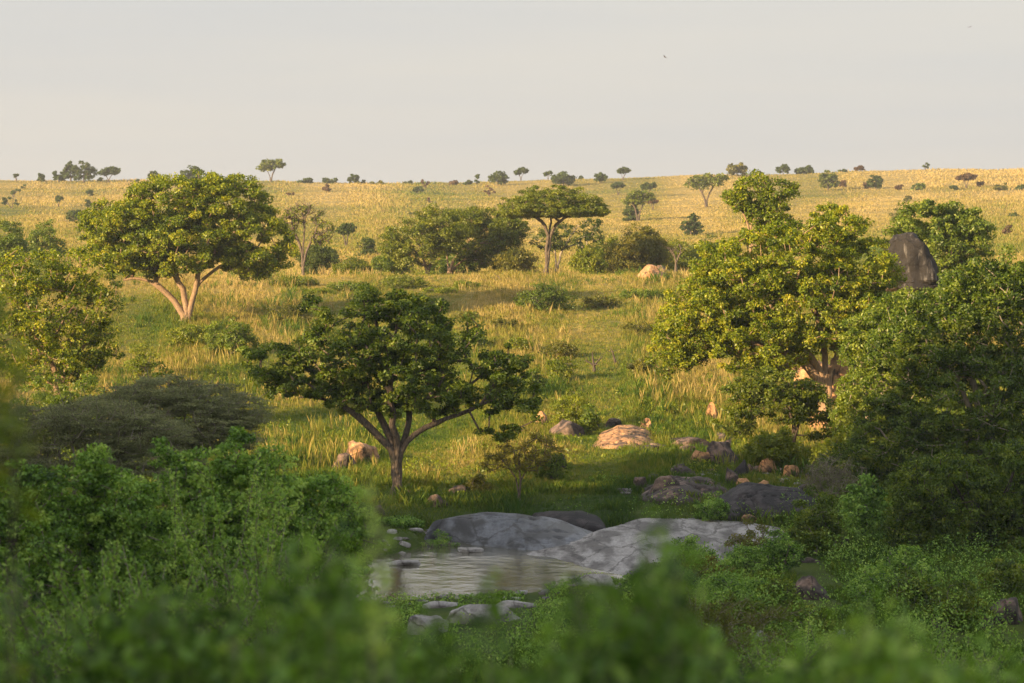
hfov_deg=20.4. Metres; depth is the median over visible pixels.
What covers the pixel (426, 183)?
bare tree
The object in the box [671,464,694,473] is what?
boulder
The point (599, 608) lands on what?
leafy shrub
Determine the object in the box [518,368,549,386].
shrub
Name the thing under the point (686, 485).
boulder
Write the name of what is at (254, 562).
leafy shrub
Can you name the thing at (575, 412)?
shrub
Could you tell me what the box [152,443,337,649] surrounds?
leafy shrub
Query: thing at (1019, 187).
hill shrub
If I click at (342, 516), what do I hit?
shrub
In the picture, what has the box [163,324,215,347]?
shrub
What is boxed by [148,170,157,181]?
round tree
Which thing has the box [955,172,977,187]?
acacia tree
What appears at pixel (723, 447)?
boulder
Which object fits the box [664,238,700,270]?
shrub
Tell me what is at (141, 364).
shrub
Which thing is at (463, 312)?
shrub
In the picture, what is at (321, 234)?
twiggy tree
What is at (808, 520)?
shrub
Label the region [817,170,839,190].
round tree
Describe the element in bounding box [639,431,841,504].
scree
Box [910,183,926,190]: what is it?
hill shrub
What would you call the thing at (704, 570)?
shrub
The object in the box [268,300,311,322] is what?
shrub
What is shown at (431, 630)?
leafy shrub
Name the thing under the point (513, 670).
leafy shrub
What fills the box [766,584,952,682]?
leafy shrub
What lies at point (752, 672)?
leafy shrub
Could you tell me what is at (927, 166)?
bare tree
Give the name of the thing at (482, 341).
shrub
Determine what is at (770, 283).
fig tree
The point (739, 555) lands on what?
shrub
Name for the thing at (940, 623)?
shrub
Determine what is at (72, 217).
hill shrub
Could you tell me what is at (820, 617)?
shrub
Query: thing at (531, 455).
thorn tree
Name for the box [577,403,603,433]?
shrub
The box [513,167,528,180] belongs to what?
acacia tree
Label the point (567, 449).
herbs
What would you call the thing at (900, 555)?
shrub
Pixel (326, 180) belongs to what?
hill shrub
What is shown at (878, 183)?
round tree
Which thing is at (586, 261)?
shrub
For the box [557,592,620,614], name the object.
shrub
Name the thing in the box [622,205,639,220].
hill shrub
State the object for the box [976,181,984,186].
hill shrub
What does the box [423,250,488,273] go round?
shrub
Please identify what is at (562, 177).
round tree
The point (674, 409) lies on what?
shrub
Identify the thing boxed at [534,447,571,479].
shrub
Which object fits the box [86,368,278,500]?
thorn tree
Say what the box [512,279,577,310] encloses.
shrub
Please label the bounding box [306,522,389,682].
leafy shrub
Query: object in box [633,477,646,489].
boulder
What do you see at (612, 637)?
leafy shrub
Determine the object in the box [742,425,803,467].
shrub
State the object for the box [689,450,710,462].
boulder
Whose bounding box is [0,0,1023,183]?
sky
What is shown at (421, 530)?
rubble
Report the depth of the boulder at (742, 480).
126.03 m
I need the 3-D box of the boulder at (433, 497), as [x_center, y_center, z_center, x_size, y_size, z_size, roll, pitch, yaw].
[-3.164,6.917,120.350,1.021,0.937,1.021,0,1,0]
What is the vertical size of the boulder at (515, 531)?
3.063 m
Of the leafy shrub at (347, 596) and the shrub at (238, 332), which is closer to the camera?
the leafy shrub at (347, 596)
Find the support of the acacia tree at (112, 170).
on the ground at (810, 569)
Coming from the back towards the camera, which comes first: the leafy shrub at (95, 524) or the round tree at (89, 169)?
the round tree at (89, 169)
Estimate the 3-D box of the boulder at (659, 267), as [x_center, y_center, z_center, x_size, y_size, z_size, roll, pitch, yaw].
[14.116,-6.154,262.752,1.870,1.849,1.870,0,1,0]
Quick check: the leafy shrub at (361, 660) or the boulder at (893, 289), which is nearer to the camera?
the leafy shrub at (361, 660)
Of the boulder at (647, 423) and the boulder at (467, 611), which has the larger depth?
the boulder at (647, 423)
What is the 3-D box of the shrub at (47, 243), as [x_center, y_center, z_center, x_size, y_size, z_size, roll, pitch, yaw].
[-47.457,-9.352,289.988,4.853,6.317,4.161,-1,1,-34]
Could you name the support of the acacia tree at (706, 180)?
on the ground at (810, 569)
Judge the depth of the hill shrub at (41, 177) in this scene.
893.48 m
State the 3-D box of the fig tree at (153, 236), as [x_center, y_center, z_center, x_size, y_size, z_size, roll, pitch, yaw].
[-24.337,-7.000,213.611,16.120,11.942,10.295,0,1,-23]
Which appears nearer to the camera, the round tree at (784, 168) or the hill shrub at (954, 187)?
the hill shrub at (954, 187)
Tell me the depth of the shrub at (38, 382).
137.79 m
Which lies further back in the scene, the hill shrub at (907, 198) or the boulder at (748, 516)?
the hill shrub at (907, 198)
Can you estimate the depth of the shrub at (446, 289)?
235.26 m
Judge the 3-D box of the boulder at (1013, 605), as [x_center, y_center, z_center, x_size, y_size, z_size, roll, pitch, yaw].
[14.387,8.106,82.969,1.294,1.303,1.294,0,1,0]
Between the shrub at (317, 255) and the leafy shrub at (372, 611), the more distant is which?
the shrub at (317, 255)
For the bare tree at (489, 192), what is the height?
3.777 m
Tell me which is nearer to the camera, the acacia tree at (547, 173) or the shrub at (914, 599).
the shrub at (914, 599)
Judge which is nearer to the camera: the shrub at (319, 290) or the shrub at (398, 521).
the shrub at (398, 521)
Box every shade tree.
[809,243,1023,485]
[825,286,937,458]
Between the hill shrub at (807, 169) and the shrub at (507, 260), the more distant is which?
the hill shrub at (807, 169)
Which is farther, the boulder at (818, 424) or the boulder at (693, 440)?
the boulder at (818, 424)
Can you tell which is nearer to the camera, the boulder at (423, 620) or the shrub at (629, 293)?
the boulder at (423, 620)
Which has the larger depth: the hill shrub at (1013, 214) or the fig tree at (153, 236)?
the hill shrub at (1013, 214)
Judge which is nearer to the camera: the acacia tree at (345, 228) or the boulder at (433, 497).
the boulder at (433, 497)
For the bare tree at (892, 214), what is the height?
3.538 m
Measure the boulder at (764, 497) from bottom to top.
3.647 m
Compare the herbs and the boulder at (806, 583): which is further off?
the herbs
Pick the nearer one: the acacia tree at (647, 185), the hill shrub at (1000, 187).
the hill shrub at (1000, 187)
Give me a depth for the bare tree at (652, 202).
646.61 m
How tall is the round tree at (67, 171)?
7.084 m
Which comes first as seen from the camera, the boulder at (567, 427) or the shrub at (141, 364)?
the boulder at (567, 427)
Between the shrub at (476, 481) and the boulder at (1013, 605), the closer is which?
the boulder at (1013, 605)
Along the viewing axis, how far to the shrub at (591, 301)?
225.54 m
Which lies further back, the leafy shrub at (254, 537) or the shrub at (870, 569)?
the shrub at (870, 569)
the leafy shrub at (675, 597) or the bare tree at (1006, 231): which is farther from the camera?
the bare tree at (1006, 231)
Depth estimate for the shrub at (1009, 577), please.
87.68 m
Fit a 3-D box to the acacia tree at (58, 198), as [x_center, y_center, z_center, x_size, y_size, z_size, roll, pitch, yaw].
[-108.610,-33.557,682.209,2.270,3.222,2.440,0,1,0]
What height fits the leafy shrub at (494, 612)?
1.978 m
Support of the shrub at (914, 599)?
on the ground at (810, 569)
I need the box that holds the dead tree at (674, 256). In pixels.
[657,243,686,273]
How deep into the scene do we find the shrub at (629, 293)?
231.38 m
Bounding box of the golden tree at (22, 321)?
[0,244,127,394]
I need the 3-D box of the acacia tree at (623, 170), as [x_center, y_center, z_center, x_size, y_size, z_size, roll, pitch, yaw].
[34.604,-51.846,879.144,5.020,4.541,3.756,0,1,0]
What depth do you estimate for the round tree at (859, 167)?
897.82 m
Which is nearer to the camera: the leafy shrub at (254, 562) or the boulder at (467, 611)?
the leafy shrub at (254, 562)
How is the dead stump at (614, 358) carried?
on the ground at (810, 569)
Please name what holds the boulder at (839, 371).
on the ground at (810, 569)
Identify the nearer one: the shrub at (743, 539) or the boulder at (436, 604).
the boulder at (436, 604)
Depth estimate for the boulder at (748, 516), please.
117.17 m
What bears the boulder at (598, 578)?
in the water
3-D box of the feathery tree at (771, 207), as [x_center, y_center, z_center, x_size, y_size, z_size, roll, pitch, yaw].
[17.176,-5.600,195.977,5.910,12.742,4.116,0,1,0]
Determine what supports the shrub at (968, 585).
on the ground at (810, 569)
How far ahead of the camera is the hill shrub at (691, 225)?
480.62 m
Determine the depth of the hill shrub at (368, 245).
365.91 m
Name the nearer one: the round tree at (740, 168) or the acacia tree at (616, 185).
the acacia tree at (616, 185)
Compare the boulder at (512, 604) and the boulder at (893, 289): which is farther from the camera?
the boulder at (893, 289)
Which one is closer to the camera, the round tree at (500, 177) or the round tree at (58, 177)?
the round tree at (500, 177)
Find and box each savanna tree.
[378,202,473,273]
[446,206,533,273]
[529,218,604,272]
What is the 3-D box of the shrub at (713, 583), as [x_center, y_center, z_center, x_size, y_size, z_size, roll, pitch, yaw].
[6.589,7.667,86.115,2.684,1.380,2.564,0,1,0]
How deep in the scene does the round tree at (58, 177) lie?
891.75 m
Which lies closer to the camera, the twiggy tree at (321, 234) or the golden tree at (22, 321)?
the golden tree at (22, 321)
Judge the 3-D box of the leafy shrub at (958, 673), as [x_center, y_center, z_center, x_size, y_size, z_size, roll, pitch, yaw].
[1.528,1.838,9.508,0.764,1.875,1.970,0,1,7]
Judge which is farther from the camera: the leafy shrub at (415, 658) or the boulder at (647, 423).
the boulder at (647, 423)
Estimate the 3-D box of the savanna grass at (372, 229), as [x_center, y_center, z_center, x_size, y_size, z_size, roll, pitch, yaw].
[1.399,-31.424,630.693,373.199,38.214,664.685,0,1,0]
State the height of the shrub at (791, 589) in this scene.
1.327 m
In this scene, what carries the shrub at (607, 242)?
on the ground at (810, 569)
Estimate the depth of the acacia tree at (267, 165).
892.60 m
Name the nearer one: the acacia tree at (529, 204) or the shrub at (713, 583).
the shrub at (713, 583)
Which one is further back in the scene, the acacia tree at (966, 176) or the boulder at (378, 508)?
the acacia tree at (966, 176)
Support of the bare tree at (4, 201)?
on the ground at (810, 569)
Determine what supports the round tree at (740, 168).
on the ground at (810, 569)
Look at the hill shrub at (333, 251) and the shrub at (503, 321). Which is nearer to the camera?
the shrub at (503, 321)
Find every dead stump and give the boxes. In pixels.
[584,349,605,371]
[607,348,618,363]
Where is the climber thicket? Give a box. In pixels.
[874,438,1023,553]
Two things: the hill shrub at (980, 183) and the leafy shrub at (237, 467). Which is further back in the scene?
the hill shrub at (980, 183)
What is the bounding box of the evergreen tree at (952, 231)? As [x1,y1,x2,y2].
[882,198,997,331]
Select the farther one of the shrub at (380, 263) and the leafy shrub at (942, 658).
the shrub at (380, 263)
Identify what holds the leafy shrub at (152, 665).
on the ground at (810, 569)
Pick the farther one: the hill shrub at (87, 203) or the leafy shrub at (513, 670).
the hill shrub at (87, 203)
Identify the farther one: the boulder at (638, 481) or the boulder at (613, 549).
the boulder at (638, 481)
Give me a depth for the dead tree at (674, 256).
257.85 m
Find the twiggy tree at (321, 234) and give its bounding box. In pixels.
[276,199,336,275]
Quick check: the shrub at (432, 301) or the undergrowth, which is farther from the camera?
the shrub at (432, 301)
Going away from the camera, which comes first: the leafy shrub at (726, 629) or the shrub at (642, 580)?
the leafy shrub at (726, 629)
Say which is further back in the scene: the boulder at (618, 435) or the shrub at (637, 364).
the shrub at (637, 364)
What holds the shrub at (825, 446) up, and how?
on the ground at (810, 569)
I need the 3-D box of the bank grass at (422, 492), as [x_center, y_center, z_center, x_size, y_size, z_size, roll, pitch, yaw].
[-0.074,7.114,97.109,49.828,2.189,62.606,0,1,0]
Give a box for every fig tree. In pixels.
[75,169,299,320]
[644,202,907,410]
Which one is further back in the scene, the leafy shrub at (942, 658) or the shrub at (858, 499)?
the shrub at (858, 499)
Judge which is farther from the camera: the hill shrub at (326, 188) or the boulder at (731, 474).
the hill shrub at (326, 188)
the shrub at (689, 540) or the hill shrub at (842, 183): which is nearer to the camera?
the shrub at (689, 540)
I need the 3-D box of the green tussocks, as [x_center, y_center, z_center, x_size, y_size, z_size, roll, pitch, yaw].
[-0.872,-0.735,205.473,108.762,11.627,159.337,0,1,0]
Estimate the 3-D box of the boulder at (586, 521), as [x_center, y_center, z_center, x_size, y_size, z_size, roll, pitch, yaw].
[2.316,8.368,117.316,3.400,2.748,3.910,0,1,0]
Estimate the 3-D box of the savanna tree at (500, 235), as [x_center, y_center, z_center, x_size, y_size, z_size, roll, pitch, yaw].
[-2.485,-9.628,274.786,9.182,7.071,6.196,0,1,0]
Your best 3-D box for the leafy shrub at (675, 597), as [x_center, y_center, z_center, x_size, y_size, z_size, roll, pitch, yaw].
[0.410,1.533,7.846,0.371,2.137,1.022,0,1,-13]
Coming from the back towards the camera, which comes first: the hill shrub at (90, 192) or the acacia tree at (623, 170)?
the acacia tree at (623, 170)
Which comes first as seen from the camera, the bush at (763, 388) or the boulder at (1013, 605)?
the boulder at (1013, 605)
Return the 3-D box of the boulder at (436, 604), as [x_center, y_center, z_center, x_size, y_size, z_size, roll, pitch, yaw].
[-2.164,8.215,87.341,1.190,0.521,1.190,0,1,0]
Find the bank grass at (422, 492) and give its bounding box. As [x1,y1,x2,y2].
[0,465,1023,682]
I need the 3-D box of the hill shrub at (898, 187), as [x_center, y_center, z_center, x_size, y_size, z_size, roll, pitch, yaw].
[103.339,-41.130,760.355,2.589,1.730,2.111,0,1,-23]
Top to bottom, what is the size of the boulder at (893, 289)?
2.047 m
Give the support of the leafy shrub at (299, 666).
on the ground at (810, 569)
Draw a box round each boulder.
[332,452,355,468]
[346,440,379,461]
[374,505,384,515]
[389,560,420,565]
[407,615,447,634]
[424,512,591,549]
[424,601,457,608]
[426,494,448,507]
[446,604,519,624]
[449,485,465,493]
[458,547,483,552]
[498,600,535,608]
[526,518,784,574]
[532,510,605,531]
[537,411,547,424]
[549,419,584,436]
[581,574,613,585]
[593,425,653,448]
[603,418,621,426]
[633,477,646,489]
[637,264,665,278]
[638,475,727,505]
[640,418,651,428]
[650,475,679,493]
[657,265,669,270]
[671,437,709,446]
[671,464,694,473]
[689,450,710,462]
[706,402,717,418]
[706,440,738,464]
[712,482,817,520]
[725,467,738,483]
[734,460,748,474]
[736,478,749,485]
[741,514,756,522]
[758,457,776,472]
[783,465,798,476]
[793,575,830,599]
[794,367,809,388]
[798,557,819,562]
[808,412,831,428]
[830,358,851,405]
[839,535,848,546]
[883,232,940,292]
[886,288,897,291]
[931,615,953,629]
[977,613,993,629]
[990,597,1022,624]
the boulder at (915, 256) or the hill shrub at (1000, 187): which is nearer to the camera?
the boulder at (915, 256)
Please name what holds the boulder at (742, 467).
on the ground at (810, 569)
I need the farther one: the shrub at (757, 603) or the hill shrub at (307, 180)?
the hill shrub at (307, 180)
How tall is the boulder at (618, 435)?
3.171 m
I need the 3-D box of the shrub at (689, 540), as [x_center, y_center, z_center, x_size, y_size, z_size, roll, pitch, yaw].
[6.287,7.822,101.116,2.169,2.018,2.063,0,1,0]
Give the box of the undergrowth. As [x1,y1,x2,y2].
[0,476,1023,682]
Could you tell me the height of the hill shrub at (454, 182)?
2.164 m
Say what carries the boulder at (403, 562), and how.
in the water
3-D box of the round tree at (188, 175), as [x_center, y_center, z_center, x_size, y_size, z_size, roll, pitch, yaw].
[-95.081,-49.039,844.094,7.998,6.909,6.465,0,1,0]
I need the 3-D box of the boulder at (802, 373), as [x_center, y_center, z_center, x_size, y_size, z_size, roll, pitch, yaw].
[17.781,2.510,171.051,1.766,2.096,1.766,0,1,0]
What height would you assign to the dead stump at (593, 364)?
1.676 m
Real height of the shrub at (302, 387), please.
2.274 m
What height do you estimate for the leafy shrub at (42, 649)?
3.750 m
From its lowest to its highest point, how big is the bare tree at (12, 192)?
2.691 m
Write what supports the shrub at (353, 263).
on the ground at (810, 569)
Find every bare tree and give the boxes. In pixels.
[2,196,19,207]
[10,189,20,196]
[421,179,429,186]
[474,174,479,183]
[483,185,495,195]
[646,199,658,209]
[888,208,898,220]
[922,162,929,169]
[1002,224,1011,234]
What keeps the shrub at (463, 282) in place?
on the ground at (810, 569)
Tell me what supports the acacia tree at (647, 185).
on the ground at (810, 569)
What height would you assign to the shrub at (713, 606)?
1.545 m
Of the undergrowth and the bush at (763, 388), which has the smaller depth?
the undergrowth
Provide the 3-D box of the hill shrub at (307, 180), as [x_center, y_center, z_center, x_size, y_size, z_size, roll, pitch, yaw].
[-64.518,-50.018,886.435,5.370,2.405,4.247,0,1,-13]
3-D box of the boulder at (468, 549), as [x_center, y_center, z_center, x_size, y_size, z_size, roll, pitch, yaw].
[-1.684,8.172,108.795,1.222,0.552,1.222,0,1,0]
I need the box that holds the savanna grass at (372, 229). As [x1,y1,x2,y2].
[0,167,1023,274]
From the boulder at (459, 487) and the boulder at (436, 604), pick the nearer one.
the boulder at (436, 604)
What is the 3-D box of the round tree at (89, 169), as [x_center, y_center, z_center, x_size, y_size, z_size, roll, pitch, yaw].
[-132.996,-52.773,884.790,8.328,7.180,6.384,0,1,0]
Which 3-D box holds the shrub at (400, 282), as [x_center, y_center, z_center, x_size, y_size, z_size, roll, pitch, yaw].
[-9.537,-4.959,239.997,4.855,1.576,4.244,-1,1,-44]
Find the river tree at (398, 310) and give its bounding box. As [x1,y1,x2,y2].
[235,281,544,495]
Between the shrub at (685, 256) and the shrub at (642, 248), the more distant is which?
the shrub at (685, 256)
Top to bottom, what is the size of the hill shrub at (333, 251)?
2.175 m
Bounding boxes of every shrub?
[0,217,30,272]
[0,289,57,682]
[0,442,199,649]
[0,541,260,682]
[0,555,212,682]
[11,372,75,454]
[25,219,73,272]
[37,173,44,181]
[38,368,117,476]
[66,209,81,221]
[85,190,93,196]
[85,199,91,206]
[98,583,297,682]
[118,361,208,510]
[118,425,383,631]
[122,342,161,376]
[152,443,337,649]
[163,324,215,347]
[189,632,427,682]
[193,529,449,682]
[197,521,412,677]
[203,316,260,353]
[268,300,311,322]
[270,275,319,286]
[280,364,307,391]
[294,242,341,274]
[297,177,312,182]
[303,287,332,293]
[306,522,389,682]
[322,177,331,183]
[322,183,331,191]
[322,502,375,530]
[326,248,338,257]
[326,280,376,290]
[330,178,337,183]
[330,255,371,273]
[339,459,406,682]
[353,237,376,256]
[364,622,572,682]
[369,180,385,184]
[369,247,414,274]
[374,274,429,288]
[375,514,424,527]
[397,601,458,682]
[415,295,437,305]
[420,529,460,546]
[421,286,460,293]
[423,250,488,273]
[426,568,522,682]
[449,180,458,184]
[451,308,479,319]
[452,279,480,289]
[453,332,488,348]
[462,180,472,184]
[462,473,496,493]
[473,641,769,682]
[490,247,540,272]
[490,315,522,328]
[503,337,533,351]
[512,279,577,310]
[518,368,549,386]
[524,554,759,682]
[525,567,634,682]
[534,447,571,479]
[537,340,583,358]
[544,356,578,378]
[548,387,596,424]
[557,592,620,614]
[563,609,726,679]
[567,244,608,273]
[575,235,629,269]
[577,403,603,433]
[580,294,623,306]
[584,507,735,682]
[586,474,625,480]
[590,585,806,680]
[600,222,674,272]
[619,288,665,298]
[619,321,662,332]
[619,558,699,592]
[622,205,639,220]
[624,355,653,373]
[651,405,686,414]
[657,602,736,636]
[660,534,717,562]
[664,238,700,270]
[679,213,704,234]
[680,555,735,582]
[686,632,826,682]
[687,571,769,608]
[688,232,723,270]
[693,491,731,520]
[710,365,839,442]
[717,544,778,571]
[722,612,874,682]
[723,518,769,550]
[729,600,784,632]
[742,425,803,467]
[755,575,800,606]
[756,529,805,572]
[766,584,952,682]
[774,603,844,643]
[785,485,847,554]
[794,165,813,173]
[797,452,868,497]
[809,424,878,476]
[839,180,846,186]
[839,473,892,542]
[839,565,901,614]
[864,566,945,616]
[872,543,943,584]
[880,618,1023,682]
[894,184,903,189]
[902,195,911,201]
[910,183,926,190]
[919,633,1023,682]
[924,576,996,628]
[949,185,958,189]
[971,557,1023,598]
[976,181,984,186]
[992,182,1008,190]
[1007,212,1021,216]
[1015,184,1023,189]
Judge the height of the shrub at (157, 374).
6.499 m
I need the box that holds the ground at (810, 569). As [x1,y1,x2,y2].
[0,169,1023,682]
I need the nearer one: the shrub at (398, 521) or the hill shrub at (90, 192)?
the shrub at (398, 521)
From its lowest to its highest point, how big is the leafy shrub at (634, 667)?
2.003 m
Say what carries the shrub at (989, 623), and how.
on the ground at (810, 569)
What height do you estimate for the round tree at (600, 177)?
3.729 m
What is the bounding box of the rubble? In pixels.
[383,472,800,606]
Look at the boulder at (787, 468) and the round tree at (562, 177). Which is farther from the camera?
the round tree at (562, 177)
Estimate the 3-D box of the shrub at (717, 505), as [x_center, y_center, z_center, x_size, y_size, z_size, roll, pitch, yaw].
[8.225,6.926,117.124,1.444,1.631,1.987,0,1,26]
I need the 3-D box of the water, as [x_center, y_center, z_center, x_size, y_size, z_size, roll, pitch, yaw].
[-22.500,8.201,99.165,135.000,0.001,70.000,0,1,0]
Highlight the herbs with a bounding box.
[0,268,1021,499]
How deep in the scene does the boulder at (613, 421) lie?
154.41 m
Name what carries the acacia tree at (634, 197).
on the ground at (810, 569)
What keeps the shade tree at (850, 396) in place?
on the ground at (810, 569)
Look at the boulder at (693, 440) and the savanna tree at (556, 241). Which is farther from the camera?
the savanna tree at (556, 241)
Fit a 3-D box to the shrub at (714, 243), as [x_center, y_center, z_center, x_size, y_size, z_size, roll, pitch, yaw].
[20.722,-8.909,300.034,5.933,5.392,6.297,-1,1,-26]
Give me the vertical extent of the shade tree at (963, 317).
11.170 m
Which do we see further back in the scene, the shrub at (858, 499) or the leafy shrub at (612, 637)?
the shrub at (858, 499)
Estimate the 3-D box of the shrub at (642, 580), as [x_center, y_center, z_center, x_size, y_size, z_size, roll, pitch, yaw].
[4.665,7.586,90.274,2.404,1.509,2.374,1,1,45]
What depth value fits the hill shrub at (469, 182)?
873.28 m
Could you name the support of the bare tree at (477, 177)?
on the ground at (810, 569)
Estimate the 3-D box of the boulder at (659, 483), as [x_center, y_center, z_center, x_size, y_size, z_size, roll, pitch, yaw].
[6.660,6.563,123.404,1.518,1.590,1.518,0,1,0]
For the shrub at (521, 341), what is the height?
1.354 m
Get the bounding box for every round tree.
[52,170,65,181]
[62,160,76,181]
[71,160,97,182]
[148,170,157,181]
[180,165,204,179]
[347,174,359,183]
[412,186,423,192]
[488,170,509,185]
[550,171,577,185]
[594,172,607,182]
[726,162,747,175]
[775,164,790,173]
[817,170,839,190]
[853,165,864,170]
[866,174,882,187]
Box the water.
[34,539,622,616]
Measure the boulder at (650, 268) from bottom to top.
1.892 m
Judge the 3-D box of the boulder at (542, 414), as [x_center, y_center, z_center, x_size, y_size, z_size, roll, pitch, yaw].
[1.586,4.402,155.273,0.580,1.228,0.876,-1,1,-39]
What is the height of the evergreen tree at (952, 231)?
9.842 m
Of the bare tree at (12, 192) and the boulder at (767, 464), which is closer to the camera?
the boulder at (767, 464)
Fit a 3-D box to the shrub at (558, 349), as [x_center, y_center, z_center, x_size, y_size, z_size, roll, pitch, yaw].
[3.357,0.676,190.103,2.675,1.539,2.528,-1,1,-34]
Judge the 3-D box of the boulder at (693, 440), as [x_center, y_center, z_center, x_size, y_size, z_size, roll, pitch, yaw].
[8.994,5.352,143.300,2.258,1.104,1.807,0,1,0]
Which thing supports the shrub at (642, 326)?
on the ground at (810, 569)
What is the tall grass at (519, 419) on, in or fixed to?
on the ground at (810, 569)
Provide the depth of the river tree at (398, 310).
121.50 m
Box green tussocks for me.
[0,261,1015,484]
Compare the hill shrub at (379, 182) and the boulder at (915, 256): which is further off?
the hill shrub at (379, 182)
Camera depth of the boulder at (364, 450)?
134.98 m
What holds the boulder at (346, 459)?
on the ground at (810, 569)
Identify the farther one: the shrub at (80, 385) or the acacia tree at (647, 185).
the acacia tree at (647, 185)
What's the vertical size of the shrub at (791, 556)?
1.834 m
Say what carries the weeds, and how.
on the ground at (810, 569)
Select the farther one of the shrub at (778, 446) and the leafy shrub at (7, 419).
the shrub at (778, 446)
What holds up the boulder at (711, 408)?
on the ground at (810, 569)
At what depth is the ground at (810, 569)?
225.24 m
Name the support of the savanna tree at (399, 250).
on the ground at (810, 569)
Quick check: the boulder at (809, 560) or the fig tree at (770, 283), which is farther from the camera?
the fig tree at (770, 283)
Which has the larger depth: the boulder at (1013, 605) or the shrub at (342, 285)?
the shrub at (342, 285)
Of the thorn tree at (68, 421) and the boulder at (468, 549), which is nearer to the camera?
the thorn tree at (68, 421)
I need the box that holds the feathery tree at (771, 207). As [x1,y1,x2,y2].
[719,168,801,296]
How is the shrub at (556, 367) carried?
on the ground at (810, 569)
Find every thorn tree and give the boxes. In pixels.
[0,386,207,589]
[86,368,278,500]
[478,431,567,500]
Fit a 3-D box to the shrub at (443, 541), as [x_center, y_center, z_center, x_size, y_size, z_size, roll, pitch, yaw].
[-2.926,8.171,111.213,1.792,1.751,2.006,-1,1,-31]
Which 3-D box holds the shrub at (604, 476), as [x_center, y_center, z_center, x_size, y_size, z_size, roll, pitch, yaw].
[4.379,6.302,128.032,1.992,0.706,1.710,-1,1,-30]
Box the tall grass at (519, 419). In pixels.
[0,261,1023,494]
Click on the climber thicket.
(923, 501)
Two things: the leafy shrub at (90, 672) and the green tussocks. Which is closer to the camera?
the leafy shrub at (90, 672)
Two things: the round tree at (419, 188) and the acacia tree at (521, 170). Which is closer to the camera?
the round tree at (419, 188)
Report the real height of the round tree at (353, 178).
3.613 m
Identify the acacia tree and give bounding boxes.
[55,195,63,206]
[96,166,120,182]
[255,158,286,181]
[335,222,356,245]
[491,184,610,274]
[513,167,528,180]
[543,170,552,179]
[610,182,625,194]
[616,166,631,179]
[620,190,655,220]
[640,182,656,191]
[682,172,729,206]
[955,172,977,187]
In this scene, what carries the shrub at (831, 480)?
on the ground at (810, 569)
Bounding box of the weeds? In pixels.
[0,496,372,681]
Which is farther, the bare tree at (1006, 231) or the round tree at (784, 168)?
the round tree at (784, 168)
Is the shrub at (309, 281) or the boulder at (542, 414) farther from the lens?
the shrub at (309, 281)
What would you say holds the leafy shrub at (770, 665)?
on the ground at (810, 569)
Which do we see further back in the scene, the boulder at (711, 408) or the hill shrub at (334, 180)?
the hill shrub at (334, 180)
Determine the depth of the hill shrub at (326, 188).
814.11 m

